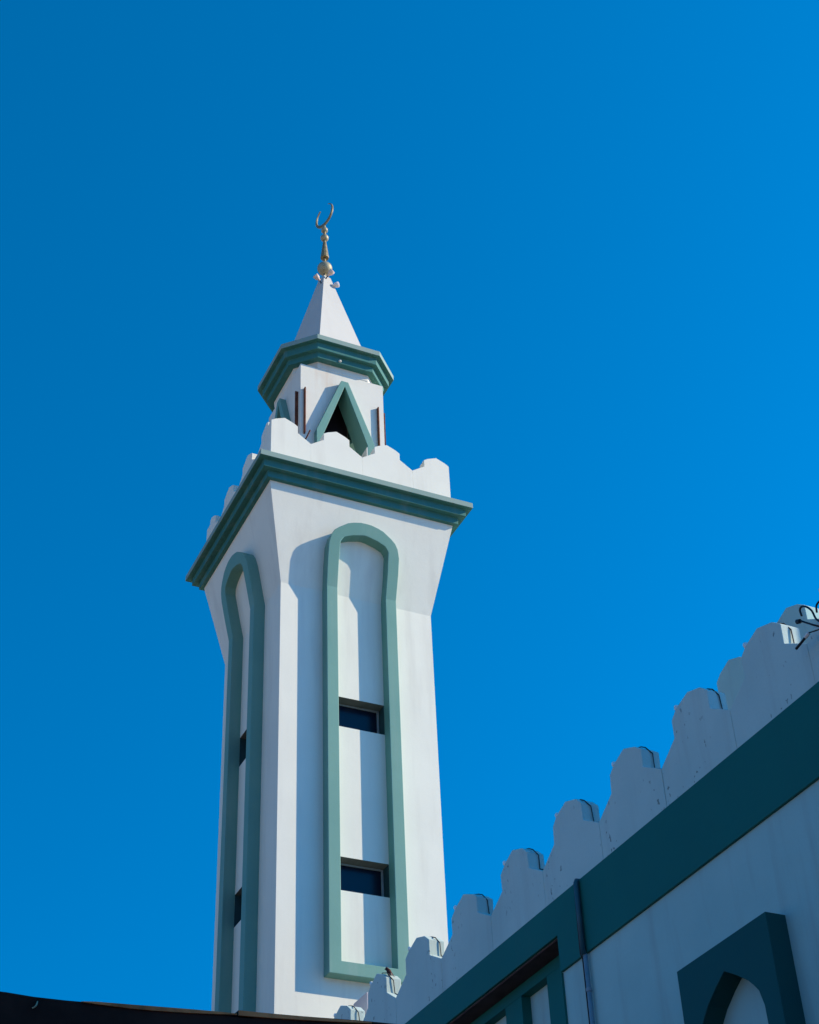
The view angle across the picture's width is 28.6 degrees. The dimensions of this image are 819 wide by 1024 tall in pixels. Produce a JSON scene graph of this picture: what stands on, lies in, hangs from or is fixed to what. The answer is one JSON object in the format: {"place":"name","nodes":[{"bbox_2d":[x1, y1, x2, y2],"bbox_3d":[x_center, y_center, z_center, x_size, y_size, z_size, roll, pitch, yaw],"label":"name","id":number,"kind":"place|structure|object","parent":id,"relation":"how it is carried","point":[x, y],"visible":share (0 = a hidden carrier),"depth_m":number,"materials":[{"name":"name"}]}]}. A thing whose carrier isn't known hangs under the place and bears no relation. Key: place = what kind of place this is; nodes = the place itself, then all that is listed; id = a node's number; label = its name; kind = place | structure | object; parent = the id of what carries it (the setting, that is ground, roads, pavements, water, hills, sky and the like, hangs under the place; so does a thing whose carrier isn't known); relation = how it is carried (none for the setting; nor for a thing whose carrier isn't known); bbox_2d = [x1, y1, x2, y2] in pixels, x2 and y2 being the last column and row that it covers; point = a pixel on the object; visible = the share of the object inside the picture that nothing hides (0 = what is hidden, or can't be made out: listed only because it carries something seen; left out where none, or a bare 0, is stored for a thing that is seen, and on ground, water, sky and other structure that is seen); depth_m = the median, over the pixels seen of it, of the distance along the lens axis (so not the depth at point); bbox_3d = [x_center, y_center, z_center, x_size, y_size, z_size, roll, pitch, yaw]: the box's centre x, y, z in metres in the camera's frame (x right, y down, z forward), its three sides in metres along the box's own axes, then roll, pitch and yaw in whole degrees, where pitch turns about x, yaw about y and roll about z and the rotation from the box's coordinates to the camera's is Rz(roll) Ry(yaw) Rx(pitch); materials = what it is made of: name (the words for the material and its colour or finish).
{"place":"outdoors","nodes":[
{"label":"outdoors","id":0,"kind":"place"},
{"bbox_2d":[0,0,818,1010],"label":"sky","id":1,"kind":"structure","parent":0,"point":[577,241],"materials":[{"name":"blue"}]},
{"label":"street","id":2,"kind":"structure","parent":0,"visible":0},
{"bbox_2d":[0,991,390,1023],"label":"metal canopy","id":3,"kind":"object","parent":2,"relation":"on","point":[18,1009],"visible":1,"depth_m":4.23,"materials":[{"name":"black metal"}]},
{"label":"ground","id":4,"kind":"structure","parent":0,"visible":0},
{"bbox_2d":[185,203,472,1017],"bbox_3d":[-0.950,3.404,18.498,2.854,20.554,2.854,14,-41,-20],"label":"minaret","id":5,"kind":"object","parent":4,"relation":"on","point":[314,572],"visible":0.99,"depth_m":18.53,"materials":[{"name":"white paint"}]},
{"bbox_2d":[339,704,378,733],"bbox_3d":[-0.631,2.394,18.333,0.612,0.379,0.030,14,-41,-20],"label":"window","id":6,"kind":"structure","parent":5,"relation":"in","point":[352,717],"depth_m":18.38,"materials":[{"name":"blue glass"}]},
{"bbox_2d":[341,863,383,896],"bbox_3d":[-0.559,3.952,17.124,0.612,0.377,0.030,14,-41,-20],"label":"window","id":7,"kind":"structure","parent":5,"relation":"in","point":[358,879],"depth_m":17.17,"materials":[{"name":"blue glass"}]},
{"bbox_2d":[334,589,818,1023],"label":"mosque building","id":8,"kind":"structure","parent":4,"relation":"on","point":[681,886],"depth_m":10.44,"materials":[{"name":"white paint"}]},
{"bbox_2d":[385,967,394,976],"bbox_3d":[-0.178,4.107,14.325,0.103,0.110,0.049,-19,-41,20],"label":"bird","id":9,"kind":"object","parent":8,"relation":"on","point":[388,971],"visible":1,"depth_m":14.31},
{"bbox_2d":[334,623,794,1019],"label":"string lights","id":10,"kind":"object","parent":8,"relation":"hanging from","point":[613,762],"visible":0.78,"depth_m":12.07},
{"bbox_2d":[795,629,818,649],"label":"floodlight","id":11,"kind":"object","parent":8,"relation":"attached to","point":[806,635],"visible":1,"depth_m":9.53,"materials":[{"name":"black plastic"}]},
{"bbox_2d":[795,619,818,626],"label":"wall bracket","id":12,"kind":"object","parent":8,"relation":"attached to","point":[798,621],"depth_m":9.58,"materials":[{"name":"black metal"}]},
{"bbox_2d":[799,605,818,621],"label":"bent conduit","id":13,"kind":"object","parent":8,"relation":"attached to","point":[811,610],"visible":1,"depth_m":9.57,"materials":[{"name":"black plastic"}]}
]}

